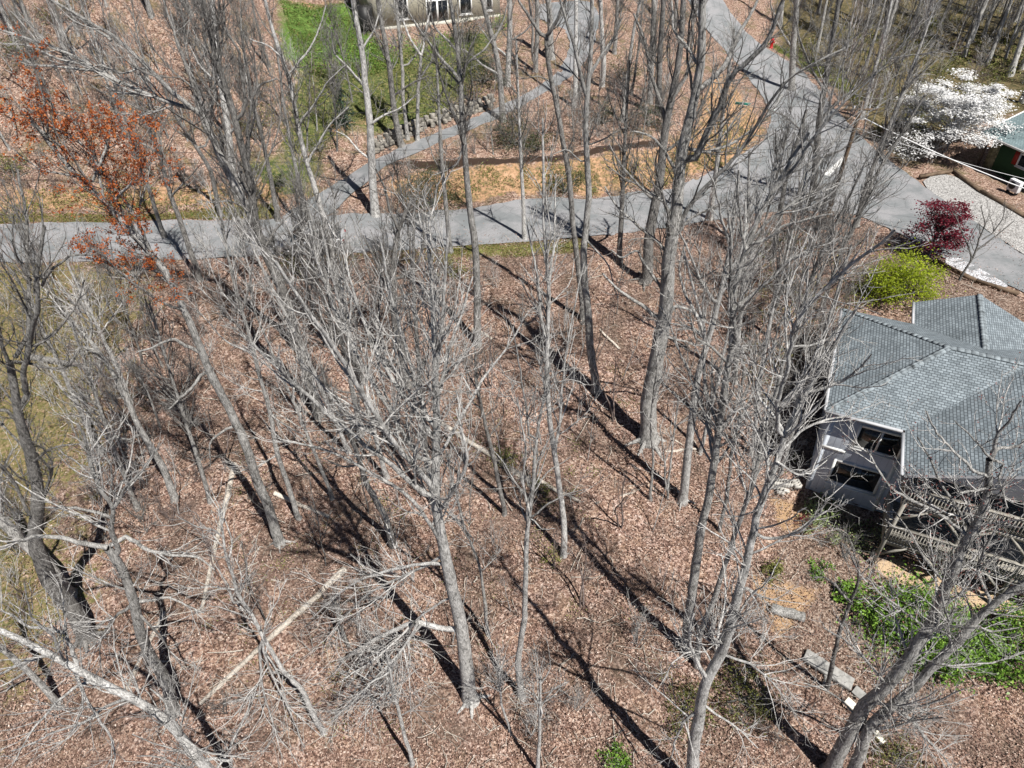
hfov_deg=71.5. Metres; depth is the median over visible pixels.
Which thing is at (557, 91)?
understory tree
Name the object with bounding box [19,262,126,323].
marcescent shrub
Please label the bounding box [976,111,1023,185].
green house
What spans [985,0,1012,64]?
woodland tree
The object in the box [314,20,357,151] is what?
understory tree
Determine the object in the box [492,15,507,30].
evergreen shrub
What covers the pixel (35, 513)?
bare tree
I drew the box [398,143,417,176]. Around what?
bare shrub
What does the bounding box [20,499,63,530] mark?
bare shrub
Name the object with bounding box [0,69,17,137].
understory tree
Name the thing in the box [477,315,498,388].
sapling
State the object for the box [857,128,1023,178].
service cable
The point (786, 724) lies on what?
bare shrub
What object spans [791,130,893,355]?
bare tree
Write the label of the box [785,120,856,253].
understory tree
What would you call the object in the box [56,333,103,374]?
sapling
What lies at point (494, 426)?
sapling
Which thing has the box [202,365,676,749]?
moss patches
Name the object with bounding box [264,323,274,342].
bare shrub
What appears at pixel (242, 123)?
hillside shrub
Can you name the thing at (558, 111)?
bare tree
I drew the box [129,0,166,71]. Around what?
understory tree
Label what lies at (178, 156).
bare shrub
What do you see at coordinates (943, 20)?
bare shrub
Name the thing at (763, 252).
bare shrub
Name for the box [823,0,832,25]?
understory tree
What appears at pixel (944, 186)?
gravel pad
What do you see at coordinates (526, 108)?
bare shrub
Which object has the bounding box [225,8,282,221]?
bare tree
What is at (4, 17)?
woodland tree
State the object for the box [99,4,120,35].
bare shrub
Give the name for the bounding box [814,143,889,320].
understory tree
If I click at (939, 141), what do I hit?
bare shrub
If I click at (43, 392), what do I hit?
bare shrub
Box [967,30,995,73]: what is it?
bare shrub
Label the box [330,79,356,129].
fir tree
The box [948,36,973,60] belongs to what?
bare shrub
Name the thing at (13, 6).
bare shrub
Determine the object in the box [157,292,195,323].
bare shrub
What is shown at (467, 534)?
bare tree
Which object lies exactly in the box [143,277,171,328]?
sapling
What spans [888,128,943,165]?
dogwood tree
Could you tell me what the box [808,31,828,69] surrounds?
bare shrub
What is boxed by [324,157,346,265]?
understory tree
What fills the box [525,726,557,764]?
bare shrub
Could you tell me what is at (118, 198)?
hillside shrub
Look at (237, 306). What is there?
bare shrub
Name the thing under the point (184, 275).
bare shrub
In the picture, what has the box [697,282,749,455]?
bare tree
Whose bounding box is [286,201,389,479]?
bare tree
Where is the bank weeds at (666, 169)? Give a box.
[396,121,744,209]
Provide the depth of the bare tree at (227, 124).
47.94 m
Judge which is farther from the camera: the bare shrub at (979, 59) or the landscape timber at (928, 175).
the bare shrub at (979, 59)
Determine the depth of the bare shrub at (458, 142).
54.34 m
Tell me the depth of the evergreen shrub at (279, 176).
53.77 m
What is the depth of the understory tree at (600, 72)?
58.58 m
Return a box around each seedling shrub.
[480,445,522,473]
[528,478,552,499]
[537,538,561,567]
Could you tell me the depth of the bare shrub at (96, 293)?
44.34 m
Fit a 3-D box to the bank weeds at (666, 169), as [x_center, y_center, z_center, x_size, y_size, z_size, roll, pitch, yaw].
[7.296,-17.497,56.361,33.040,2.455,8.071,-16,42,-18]
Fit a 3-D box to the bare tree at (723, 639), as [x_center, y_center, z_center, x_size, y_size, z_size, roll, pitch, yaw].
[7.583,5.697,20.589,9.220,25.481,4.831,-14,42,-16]
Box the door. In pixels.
[426,0,448,21]
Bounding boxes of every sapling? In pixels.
[0,219,24,268]
[0,390,32,433]
[1,204,53,282]
[2,487,22,516]
[5,290,44,372]
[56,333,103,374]
[57,359,122,430]
[84,435,114,488]
[89,230,113,280]
[116,410,146,464]
[122,328,144,387]
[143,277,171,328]
[154,442,189,514]
[156,440,181,476]
[164,501,220,574]
[172,358,202,452]
[173,326,199,380]
[180,284,204,316]
[191,405,216,432]
[196,400,236,472]
[227,452,276,520]
[232,537,271,625]
[233,252,254,336]
[262,364,282,430]
[288,254,308,317]
[288,621,322,650]
[297,454,334,565]
[317,569,339,610]
[341,402,364,457]
[345,409,376,513]
[348,208,370,267]
[351,562,378,620]
[359,286,387,316]
[375,203,392,263]
[379,507,406,538]
[389,332,414,441]
[393,536,431,582]
[395,216,416,280]
[404,225,426,298]
[405,334,431,395]
[410,427,431,510]
[445,273,466,305]
[452,575,477,642]
[454,360,474,427]
[457,446,482,523]
[471,261,489,307]
[476,604,494,651]
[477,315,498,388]
[482,516,507,544]
[487,389,501,457]
[498,577,515,611]
[516,272,530,349]
[524,243,555,305]
[528,300,561,372]
[528,386,544,444]
[534,524,565,570]
[552,301,573,336]
[557,526,599,607]
[568,368,586,425]
[581,408,599,460]
[593,306,611,361]
[593,347,631,421]
[612,228,644,313]
[614,462,643,528]
[622,324,644,380]
[651,474,671,531]
[653,554,680,592]
[694,177,716,249]
[695,228,717,288]
[697,233,725,265]
[742,340,756,411]
[745,282,766,334]
[759,232,777,284]
[762,252,808,314]
[792,254,813,321]
[803,284,834,351]
[815,292,849,335]
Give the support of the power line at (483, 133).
attached to the utility pole
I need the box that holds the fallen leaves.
[0,217,1023,767]
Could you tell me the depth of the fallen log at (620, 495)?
36.08 m
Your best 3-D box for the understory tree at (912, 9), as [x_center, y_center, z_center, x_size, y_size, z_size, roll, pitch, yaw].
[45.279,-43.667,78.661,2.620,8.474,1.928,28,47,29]
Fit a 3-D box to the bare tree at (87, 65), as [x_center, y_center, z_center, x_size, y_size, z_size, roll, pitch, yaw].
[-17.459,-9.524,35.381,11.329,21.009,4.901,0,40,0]
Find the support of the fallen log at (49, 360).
on the ground at (544, 610)
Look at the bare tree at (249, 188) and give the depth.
28.56 m
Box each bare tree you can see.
[0,0,310,358]
[0,21,295,552]
[0,147,114,655]
[0,400,232,734]
[0,416,77,597]
[0,564,269,767]
[0,609,63,710]
[1,287,103,455]
[15,269,179,503]
[32,0,91,71]
[34,305,146,511]
[46,216,135,384]
[90,41,167,237]
[118,60,214,282]
[119,289,217,504]
[125,0,335,429]
[144,475,341,767]
[149,57,223,217]
[179,171,313,520]
[188,0,259,200]
[220,141,555,746]
[222,199,352,454]
[223,273,334,500]
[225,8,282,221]
[239,0,353,323]
[264,13,306,218]
[281,178,363,438]
[283,187,376,385]
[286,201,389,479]
[298,338,397,548]
[317,628,439,767]
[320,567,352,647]
[321,0,424,217]
[355,153,453,388]
[357,0,428,147]
[372,162,466,478]
[383,0,435,140]
[390,0,446,140]
[391,0,498,348]
[417,412,506,636]
[418,34,468,253]
[441,281,512,516]
[449,0,514,122]
[456,617,531,735]
[476,0,547,86]
[482,316,611,701]
[486,18,542,239]
[504,627,573,767]
[508,0,584,324]
[510,101,608,558]
[518,0,549,72]
[535,0,643,394]
[539,0,568,60]
[592,0,875,459]
[592,24,649,264]
[594,0,629,86]
[602,0,727,291]
[610,0,636,54]
[626,213,933,767]
[628,390,705,499]
[631,320,682,501]
[632,0,687,115]
[634,0,679,103]
[635,0,977,658]
[643,135,783,511]
[692,276,876,668]
[697,13,760,220]
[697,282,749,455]
[713,335,766,532]
[731,141,784,384]
[741,188,814,456]
[763,0,822,90]
[767,0,885,199]
[768,91,873,261]
[777,224,896,473]
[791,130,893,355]
[796,352,1023,767]
[800,520,902,691]
[822,144,913,310]
[847,68,944,239]
[847,480,1023,767]
[856,41,947,226]
[860,0,924,119]
[885,0,944,144]
[950,200,1018,280]
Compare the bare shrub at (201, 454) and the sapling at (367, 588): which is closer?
the sapling at (367, 588)
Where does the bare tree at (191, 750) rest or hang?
on the ground at (544, 610)
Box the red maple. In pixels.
[898,194,977,258]
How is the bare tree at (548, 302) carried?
on the ground at (544, 610)
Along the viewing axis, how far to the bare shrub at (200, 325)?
42.32 m
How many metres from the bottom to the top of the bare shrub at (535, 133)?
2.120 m
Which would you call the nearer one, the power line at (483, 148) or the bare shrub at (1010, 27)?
the power line at (483, 148)
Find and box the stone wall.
[366,93,495,155]
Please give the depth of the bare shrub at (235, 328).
42.13 m
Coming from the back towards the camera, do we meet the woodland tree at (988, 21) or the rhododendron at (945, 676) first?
the woodland tree at (988, 21)
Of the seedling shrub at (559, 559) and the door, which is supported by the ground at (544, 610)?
the seedling shrub at (559, 559)
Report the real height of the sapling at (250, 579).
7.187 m
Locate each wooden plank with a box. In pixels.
[802,649,854,690]
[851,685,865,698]
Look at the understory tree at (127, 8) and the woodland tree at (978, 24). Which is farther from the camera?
the woodland tree at (978, 24)
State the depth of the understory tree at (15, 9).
54.08 m
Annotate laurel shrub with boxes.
[761,557,788,585]
[805,556,836,583]
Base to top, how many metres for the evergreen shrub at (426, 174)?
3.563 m
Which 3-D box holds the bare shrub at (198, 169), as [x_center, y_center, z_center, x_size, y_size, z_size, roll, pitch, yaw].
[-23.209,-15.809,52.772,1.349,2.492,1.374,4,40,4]
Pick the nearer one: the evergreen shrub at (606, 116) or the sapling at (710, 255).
the sapling at (710, 255)
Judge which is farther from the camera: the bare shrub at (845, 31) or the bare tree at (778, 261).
the bare shrub at (845, 31)
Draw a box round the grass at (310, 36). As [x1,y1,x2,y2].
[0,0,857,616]
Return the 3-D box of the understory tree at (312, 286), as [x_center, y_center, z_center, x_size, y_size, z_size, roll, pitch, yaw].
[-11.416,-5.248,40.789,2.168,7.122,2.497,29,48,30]
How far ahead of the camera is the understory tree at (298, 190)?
36.77 m
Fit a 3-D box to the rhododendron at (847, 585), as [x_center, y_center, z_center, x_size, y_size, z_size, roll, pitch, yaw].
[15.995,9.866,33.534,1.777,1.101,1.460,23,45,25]
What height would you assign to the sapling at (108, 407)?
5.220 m
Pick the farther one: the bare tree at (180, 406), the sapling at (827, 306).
the sapling at (827, 306)
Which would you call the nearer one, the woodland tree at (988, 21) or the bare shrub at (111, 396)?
the bare shrub at (111, 396)
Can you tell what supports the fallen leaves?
on the ground at (544, 610)
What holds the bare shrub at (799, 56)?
on the ground at (544, 610)
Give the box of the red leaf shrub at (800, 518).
[788,512,818,534]
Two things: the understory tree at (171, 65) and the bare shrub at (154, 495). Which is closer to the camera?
the bare shrub at (154, 495)
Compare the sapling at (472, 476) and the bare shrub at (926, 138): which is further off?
the bare shrub at (926, 138)
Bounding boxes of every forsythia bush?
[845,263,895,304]
[855,237,965,309]
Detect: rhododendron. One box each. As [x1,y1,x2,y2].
[831,576,867,610]
[835,556,1001,695]
[901,603,1022,699]
[967,595,1023,700]
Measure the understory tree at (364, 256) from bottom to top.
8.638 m
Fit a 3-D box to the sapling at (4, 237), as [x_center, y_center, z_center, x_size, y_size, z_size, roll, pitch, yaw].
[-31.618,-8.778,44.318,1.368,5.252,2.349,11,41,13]
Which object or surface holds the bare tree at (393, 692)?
on the ground at (544, 610)
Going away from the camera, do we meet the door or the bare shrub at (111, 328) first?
the bare shrub at (111, 328)
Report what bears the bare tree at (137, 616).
on the ground at (544, 610)
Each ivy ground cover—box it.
[274,43,493,156]
[300,32,481,71]
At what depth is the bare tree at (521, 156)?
43.54 m
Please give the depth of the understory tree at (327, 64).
54.90 m
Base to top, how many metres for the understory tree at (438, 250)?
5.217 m
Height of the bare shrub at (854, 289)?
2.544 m
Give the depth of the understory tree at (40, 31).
53.48 m
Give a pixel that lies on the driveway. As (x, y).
(354, 182)
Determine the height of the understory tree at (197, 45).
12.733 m
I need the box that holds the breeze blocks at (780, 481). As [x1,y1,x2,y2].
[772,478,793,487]
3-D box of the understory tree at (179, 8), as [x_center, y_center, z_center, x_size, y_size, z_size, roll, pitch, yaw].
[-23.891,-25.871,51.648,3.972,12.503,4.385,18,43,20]
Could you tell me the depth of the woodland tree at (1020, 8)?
79.24 m
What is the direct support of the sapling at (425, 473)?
on the ground at (544, 610)
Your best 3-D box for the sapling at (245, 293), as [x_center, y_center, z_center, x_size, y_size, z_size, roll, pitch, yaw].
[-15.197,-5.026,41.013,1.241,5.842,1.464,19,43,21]
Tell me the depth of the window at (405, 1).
67.24 m
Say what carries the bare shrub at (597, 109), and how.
on the ground at (544, 610)
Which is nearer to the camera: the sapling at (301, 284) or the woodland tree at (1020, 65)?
the sapling at (301, 284)
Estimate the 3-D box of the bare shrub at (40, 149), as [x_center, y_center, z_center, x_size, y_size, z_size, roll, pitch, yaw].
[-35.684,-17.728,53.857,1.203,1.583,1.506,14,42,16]
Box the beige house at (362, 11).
[356,0,499,32]
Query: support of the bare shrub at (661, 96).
on the ground at (544, 610)
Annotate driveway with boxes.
[282,0,598,217]
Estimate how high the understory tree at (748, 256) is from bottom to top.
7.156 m
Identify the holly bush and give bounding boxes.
[595,734,637,767]
[655,666,720,746]
[700,638,793,739]
[853,706,937,767]
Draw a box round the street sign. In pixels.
[735,99,749,127]
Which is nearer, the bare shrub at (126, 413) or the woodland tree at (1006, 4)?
the bare shrub at (126, 413)
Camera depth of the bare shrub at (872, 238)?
48.47 m
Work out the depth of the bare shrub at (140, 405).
39.13 m
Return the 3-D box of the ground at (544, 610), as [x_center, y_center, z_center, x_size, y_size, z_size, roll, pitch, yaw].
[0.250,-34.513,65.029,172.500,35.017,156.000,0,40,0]
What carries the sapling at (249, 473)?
on the ground at (544, 610)
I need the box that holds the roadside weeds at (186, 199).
[0,180,268,217]
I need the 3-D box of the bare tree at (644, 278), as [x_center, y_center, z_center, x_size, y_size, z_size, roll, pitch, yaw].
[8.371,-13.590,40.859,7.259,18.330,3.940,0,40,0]
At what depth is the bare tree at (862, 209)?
39.11 m
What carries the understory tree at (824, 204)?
on the ground at (544, 610)
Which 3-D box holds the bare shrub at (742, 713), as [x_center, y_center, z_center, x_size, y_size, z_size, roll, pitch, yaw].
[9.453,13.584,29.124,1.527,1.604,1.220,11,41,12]
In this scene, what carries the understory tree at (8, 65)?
on the ground at (544, 610)
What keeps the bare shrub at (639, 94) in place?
on the ground at (544, 610)
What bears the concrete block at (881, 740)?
on the ground at (544, 610)
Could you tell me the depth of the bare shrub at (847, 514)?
35.55 m
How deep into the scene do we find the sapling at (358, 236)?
45.30 m
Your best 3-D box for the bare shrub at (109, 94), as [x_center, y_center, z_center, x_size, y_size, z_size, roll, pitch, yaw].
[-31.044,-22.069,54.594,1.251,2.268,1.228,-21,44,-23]
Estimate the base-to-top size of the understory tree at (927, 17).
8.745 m
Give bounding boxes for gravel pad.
[923,175,1023,253]
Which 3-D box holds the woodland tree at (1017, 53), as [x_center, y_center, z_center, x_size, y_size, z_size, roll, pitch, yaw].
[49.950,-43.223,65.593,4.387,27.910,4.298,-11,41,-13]
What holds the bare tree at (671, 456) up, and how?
on the ground at (544, 610)
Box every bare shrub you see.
[0,119,11,140]
[0,287,14,310]
[0,364,16,402]
[0,530,23,556]
[0,547,28,586]
[0,592,30,618]
[1,492,27,515]
[2,483,17,519]
[2,575,33,602]
[5,0,21,20]
[8,166,34,186]
[18,367,56,406]
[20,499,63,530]
[24,443,55,474]
[28,348,50,374]
[30,138,47,159]
[44,401,67,426]
[45,165,70,192]
[54,334,74,354]
[60,65,76,82]
[67,105,83,128]
[68,90,85,111]
[69,77,82,99]
[73,455,109,507]
[89,466,145,505]
[90,284,110,304]
[90,298,117,323]
[90,333,117,367]
[97,377,118,406]
[98,82,117,109]
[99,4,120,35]
[101,41,121,74]
[103,313,122,334]
[104,434,148,488]
[104,562,130,594]
[105,412,129,448]
[107,396,138,425]
[112,488,148,524]
[114,339,147,383]
[116,498,160,534]
[120,384,147,408]
[124,464,163,508]
[129,439,145,461]
[130,30,145,51]
[134,409,161,437]
[140,315,161,343]
[141,393,161,414]
[142,408,178,439]
[155,494,192,533]
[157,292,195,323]
[161,364,185,386]
[171,143,183,173]
[174,434,204,462]
[176,159,203,192]
[178,262,212,301]
[178,355,194,387]
[180,326,202,346]
[180,456,211,483]
[181,355,202,379]
[185,385,202,402]
[187,233,222,280]
[189,42,203,71]
[191,154,204,182]
[191,309,209,334]
[202,689,242,716]
[204,273,230,298]
[215,279,240,313]
[218,311,248,337]
[219,319,242,344]
[230,71,251,92]
[258,97,274,115]
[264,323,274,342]
[307,598,331,622]
[340,638,371,670]
[351,258,374,280]
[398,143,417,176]
[448,275,466,302]
[453,132,468,154]
[466,129,478,153]
[474,653,510,692]
[481,119,490,147]
[482,254,500,286]
[488,102,511,129]
[495,116,510,144]
[503,96,528,121]
[516,89,542,127]
[520,688,552,737]
[525,119,544,141]
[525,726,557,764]
[527,698,560,728]
[528,639,560,672]
[529,249,544,270]
[547,100,564,125]
[564,85,583,128]
[566,679,603,712]
[567,121,582,150]
[573,99,592,118]
[579,111,598,145]
[583,91,606,112]
[589,99,607,120]
[594,112,609,135]
[602,78,618,103]
[606,60,622,80]
[619,587,659,648]
[628,103,641,127]
[630,85,652,104]
[631,656,670,694]
[632,111,647,133]
[638,89,654,111]
[648,83,667,113]
[702,227,719,242]
[707,240,722,267]
[714,231,725,246]
[726,696,764,727]
[742,297,765,338]
[751,279,772,305]
[751,700,801,760]
[753,236,777,266]
[759,225,775,251]
[767,374,794,399]
[771,360,800,396]
[774,416,809,459]
[781,385,816,429]
[796,44,812,66]
[802,357,831,385]
[805,0,832,33]
[805,304,836,350]
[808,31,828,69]
[810,394,822,423]
[812,15,830,44]
[815,520,838,547]
[831,530,863,561]
[833,499,857,531]
[834,17,856,54]
[834,39,847,75]
[841,275,862,307]
[845,259,872,293]
[849,227,871,252]
[857,68,879,98]
[865,213,884,243]
[867,74,882,107]
[867,535,886,557]
[869,216,884,234]
[881,1,910,37]
[893,0,907,22]
[894,100,907,132]
[894,112,921,146]
[897,0,917,21]
[897,18,908,33]
[900,131,919,155]
[906,12,923,38]
[911,0,928,21]
[912,128,934,148]
[926,139,946,163]
[929,125,951,151]
[931,38,950,64]
[935,44,953,73]
[936,4,959,37]
[939,13,955,29]
[939,144,959,162]
[942,24,964,49]
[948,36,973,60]
[965,54,998,83]
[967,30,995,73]
[973,37,992,62]
[977,70,986,85]
[979,0,993,24]
[980,14,1001,44]
[981,27,1003,57]
[996,0,1005,13]
[999,10,1023,33]
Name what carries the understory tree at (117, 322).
on the ground at (544, 610)
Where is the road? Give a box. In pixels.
[0,0,1023,291]
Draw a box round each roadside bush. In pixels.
[262,253,309,278]
[437,254,472,277]
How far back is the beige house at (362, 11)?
68.21 m
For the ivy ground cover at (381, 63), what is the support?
on the ground at (544, 610)
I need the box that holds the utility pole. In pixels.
[823,101,878,220]
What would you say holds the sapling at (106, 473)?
on the ground at (544, 610)
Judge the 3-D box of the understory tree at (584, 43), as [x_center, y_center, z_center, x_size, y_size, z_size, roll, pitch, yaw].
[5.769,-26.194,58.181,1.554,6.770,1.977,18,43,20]
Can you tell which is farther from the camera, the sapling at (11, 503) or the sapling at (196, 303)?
the sapling at (196, 303)
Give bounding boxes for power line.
[62,105,846,112]
[75,125,855,136]
[85,146,849,164]
[177,139,847,152]
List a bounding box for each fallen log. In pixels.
[30,354,87,367]
[126,611,166,690]
[199,592,321,705]
[200,462,237,609]
[273,491,328,517]
[318,566,346,595]
[442,421,538,485]
[537,478,580,502]
[595,491,634,503]
[599,329,620,348]
[665,448,698,451]
[769,603,805,622]
[821,674,826,686]
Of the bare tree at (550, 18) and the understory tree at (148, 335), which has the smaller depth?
the understory tree at (148, 335)
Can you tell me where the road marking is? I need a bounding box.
[825,156,848,174]
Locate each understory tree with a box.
[0,0,28,44]
[0,0,40,76]
[0,34,25,90]
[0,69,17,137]
[0,205,78,335]
[1,6,60,120]
[3,0,51,98]
[14,200,60,294]
[16,0,75,114]
[22,90,58,149]
[26,9,57,72]
[35,361,101,463]
[39,0,82,94]
[49,235,96,327]
[55,0,126,132]
[57,40,100,126]
[61,341,109,405]
[64,300,126,405]
[68,354,126,458]
[76,213,118,323]
[78,298,161,428]
[80,228,147,363]
[87,371,140,442]
[89,0,128,67]
[99,0,111,42]
[100,19,145,116]
[109,2,149,99]
[110,11,175,165]
[118,241,164,367]
[121,0,181,138]
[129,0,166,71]
[134,0,203,101]
[136,341,177,403]
[153,40,188,141]
[155,258,202,323]
[158,0,232,128]
[173,0,206,77]
[179,248,199,317]
[186,324,223,389]
[190,93,223,149]
[209,156,263,303]
[212,137,269,259]
[215,0,261,98]
[219,29,233,76]
[224,33,256,142]
[230,0,285,125]
[257,199,303,345]
[261,131,337,314]
[273,164,339,344]
[280,28,299,78]
[284,46,303,89]
[286,240,325,346]
[299,40,322,130]
[302,165,349,260]
[310,23,340,114]
[313,0,352,102]
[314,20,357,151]
[314,159,377,325]
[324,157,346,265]
[341,224,362,288]
[344,195,389,322]
[352,208,409,351]
[374,125,438,278]
[424,245,451,315]
[484,58,501,154]
[509,55,536,123]
[529,60,550,134]
[541,37,569,136]
[564,73,582,136]
[572,42,585,121]
[578,20,589,101]
[594,41,608,103]
[608,71,623,139]
[619,74,634,112]
[633,60,654,138]
[640,0,668,108]
[659,60,674,103]
[662,25,686,93]
[723,217,743,291]
[726,224,751,317]
[735,199,758,298]
[739,210,815,356]
[747,83,807,268]
[757,250,802,337]
[763,132,832,311]
[780,207,855,383]
[782,157,846,294]
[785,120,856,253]
[785,221,845,377]
[786,72,845,234]
[796,223,845,344]
[799,175,834,242]
[800,268,829,327]
[803,0,812,26]
[813,185,864,257]
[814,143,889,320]
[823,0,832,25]
[837,0,880,104]
[840,0,870,88]
[843,25,866,95]
[846,153,898,245]
[847,0,885,73]
[857,45,876,107]
[860,1,885,45]
[862,32,901,133]
[870,54,899,124]
[875,0,932,129]
[878,12,899,67]
[878,36,901,104]
[883,51,902,114]
[891,82,921,136]
[901,19,953,129]
[906,0,916,27]
[907,1,929,52]
[920,0,937,39]
[926,90,972,162]
[928,0,959,51]
[928,1,945,30]
[932,0,962,42]
[944,0,991,59]
[957,0,976,45]
[965,0,990,32]
[980,0,999,39]
[1002,0,1020,40]
[1002,0,1022,49]
[1002,15,1023,66]
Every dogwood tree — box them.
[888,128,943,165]
[891,67,1023,151]
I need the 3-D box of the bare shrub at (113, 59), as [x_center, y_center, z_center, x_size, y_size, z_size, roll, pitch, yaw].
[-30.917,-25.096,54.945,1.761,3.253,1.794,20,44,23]
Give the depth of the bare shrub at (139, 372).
39.39 m
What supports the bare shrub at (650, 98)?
on the ground at (544, 610)
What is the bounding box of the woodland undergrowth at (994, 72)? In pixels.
[780,0,1023,154]
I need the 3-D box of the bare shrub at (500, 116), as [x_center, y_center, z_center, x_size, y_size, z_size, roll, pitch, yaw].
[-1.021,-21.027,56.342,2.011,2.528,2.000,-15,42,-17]
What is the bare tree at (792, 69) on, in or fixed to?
on the ground at (544, 610)
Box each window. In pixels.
[398,0,408,20]
[459,0,471,15]
[485,0,492,11]
[824,459,884,496]
[850,424,900,461]
[1014,153,1023,170]
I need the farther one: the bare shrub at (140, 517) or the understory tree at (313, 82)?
the understory tree at (313, 82)
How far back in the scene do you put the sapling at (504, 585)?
30.79 m
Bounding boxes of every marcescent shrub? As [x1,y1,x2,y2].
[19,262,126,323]
[84,247,169,300]
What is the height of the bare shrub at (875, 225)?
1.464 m
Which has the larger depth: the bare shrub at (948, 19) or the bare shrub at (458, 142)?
the bare shrub at (948, 19)
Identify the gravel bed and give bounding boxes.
[945,257,1006,286]
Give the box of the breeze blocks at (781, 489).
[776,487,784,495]
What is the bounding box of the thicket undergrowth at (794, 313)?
[737,232,874,472]
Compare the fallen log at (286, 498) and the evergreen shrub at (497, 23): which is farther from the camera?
the evergreen shrub at (497, 23)
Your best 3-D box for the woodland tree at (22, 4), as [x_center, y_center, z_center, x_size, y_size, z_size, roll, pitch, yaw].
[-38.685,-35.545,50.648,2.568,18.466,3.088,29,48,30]
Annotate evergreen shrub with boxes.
[274,174,285,189]
[390,151,470,220]
[443,9,482,45]
[445,42,515,88]
[487,98,541,154]
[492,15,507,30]
[517,124,557,157]
[535,162,592,199]
[577,98,629,130]
[599,51,644,88]
[629,101,678,133]
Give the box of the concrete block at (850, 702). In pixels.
[842,697,855,709]
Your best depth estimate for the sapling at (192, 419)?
35.22 m
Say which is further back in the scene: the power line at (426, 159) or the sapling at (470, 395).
the power line at (426, 159)
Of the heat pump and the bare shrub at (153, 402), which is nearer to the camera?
the bare shrub at (153, 402)
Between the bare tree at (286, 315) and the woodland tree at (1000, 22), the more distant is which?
the woodland tree at (1000, 22)
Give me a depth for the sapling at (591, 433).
36.62 m
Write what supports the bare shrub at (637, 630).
on the ground at (544, 610)
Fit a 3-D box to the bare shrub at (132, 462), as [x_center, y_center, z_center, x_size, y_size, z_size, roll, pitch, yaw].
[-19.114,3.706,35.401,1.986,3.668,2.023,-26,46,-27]
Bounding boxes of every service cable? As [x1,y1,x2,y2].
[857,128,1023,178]
[860,116,1023,188]
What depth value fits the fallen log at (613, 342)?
42.67 m
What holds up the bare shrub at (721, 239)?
on the ground at (544, 610)
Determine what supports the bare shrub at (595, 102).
on the ground at (544, 610)
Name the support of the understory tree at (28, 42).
on the ground at (544, 610)
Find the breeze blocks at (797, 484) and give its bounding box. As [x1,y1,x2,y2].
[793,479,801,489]
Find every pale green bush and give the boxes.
[797,488,863,545]
[834,507,884,560]
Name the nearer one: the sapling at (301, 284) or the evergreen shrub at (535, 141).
the sapling at (301, 284)
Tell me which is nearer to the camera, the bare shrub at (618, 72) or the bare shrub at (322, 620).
the bare shrub at (322, 620)
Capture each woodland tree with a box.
[0,0,22,52]
[0,131,10,150]
[18,0,30,26]
[74,0,108,83]
[119,0,150,104]
[144,0,154,18]
[229,0,258,112]
[251,3,269,67]
[572,0,577,108]
[619,0,649,121]
[630,0,647,95]
[674,0,678,28]
[689,1,698,47]
[778,2,784,26]
[815,0,827,50]
[816,0,821,13]
[846,0,869,78]
[861,0,885,74]
[881,0,897,57]
[883,1,889,24]
[959,1,982,46]
[960,0,987,56]
[962,0,969,13]
[966,0,988,41]
[981,0,996,36]
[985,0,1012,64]
[994,8,1006,31]
[1000,0,1008,18]
[1004,2,1023,57]
[1005,26,1023,76]
[1013,0,1023,22]
[1017,58,1023,69]
[1017,90,1023,103]
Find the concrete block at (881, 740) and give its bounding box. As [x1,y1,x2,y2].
[873,730,885,744]
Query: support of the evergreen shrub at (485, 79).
on the ground at (544, 610)
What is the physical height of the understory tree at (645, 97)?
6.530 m
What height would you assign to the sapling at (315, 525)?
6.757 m
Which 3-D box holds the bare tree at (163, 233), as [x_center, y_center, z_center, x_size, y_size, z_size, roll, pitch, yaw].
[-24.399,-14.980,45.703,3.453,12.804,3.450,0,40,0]
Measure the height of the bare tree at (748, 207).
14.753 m
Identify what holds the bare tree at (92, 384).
on the ground at (544, 610)
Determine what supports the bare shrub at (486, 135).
on the ground at (544, 610)
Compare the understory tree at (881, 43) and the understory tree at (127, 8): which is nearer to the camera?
the understory tree at (127, 8)
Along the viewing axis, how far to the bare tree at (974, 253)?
43.84 m
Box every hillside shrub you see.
[0,24,52,63]
[0,151,32,178]
[27,0,87,27]
[91,189,131,206]
[219,101,287,136]
[281,125,339,156]
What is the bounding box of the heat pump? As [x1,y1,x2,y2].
[1005,178,1023,195]
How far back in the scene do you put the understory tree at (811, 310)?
38.16 m
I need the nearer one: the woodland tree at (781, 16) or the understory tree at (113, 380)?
the understory tree at (113, 380)
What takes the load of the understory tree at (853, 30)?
on the ground at (544, 610)
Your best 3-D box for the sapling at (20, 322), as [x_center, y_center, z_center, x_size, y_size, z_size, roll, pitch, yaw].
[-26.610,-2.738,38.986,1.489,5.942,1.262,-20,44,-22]
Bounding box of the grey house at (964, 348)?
[805,294,1023,598]
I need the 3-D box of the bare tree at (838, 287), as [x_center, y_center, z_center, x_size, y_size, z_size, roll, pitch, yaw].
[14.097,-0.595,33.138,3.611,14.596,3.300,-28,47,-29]
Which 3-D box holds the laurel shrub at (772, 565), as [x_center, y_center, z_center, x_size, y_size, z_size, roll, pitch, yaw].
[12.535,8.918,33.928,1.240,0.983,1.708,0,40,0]
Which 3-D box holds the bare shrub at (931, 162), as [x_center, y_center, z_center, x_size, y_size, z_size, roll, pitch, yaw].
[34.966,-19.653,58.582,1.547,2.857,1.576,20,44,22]
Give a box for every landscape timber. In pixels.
[918,169,952,178]
[933,258,1019,295]
[952,170,1023,217]
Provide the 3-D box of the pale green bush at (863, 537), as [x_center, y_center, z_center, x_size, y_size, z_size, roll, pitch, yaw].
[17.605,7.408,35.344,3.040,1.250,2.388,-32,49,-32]
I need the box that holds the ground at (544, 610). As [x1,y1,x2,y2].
[0,0,1023,767]
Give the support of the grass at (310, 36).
on the ground at (544, 610)

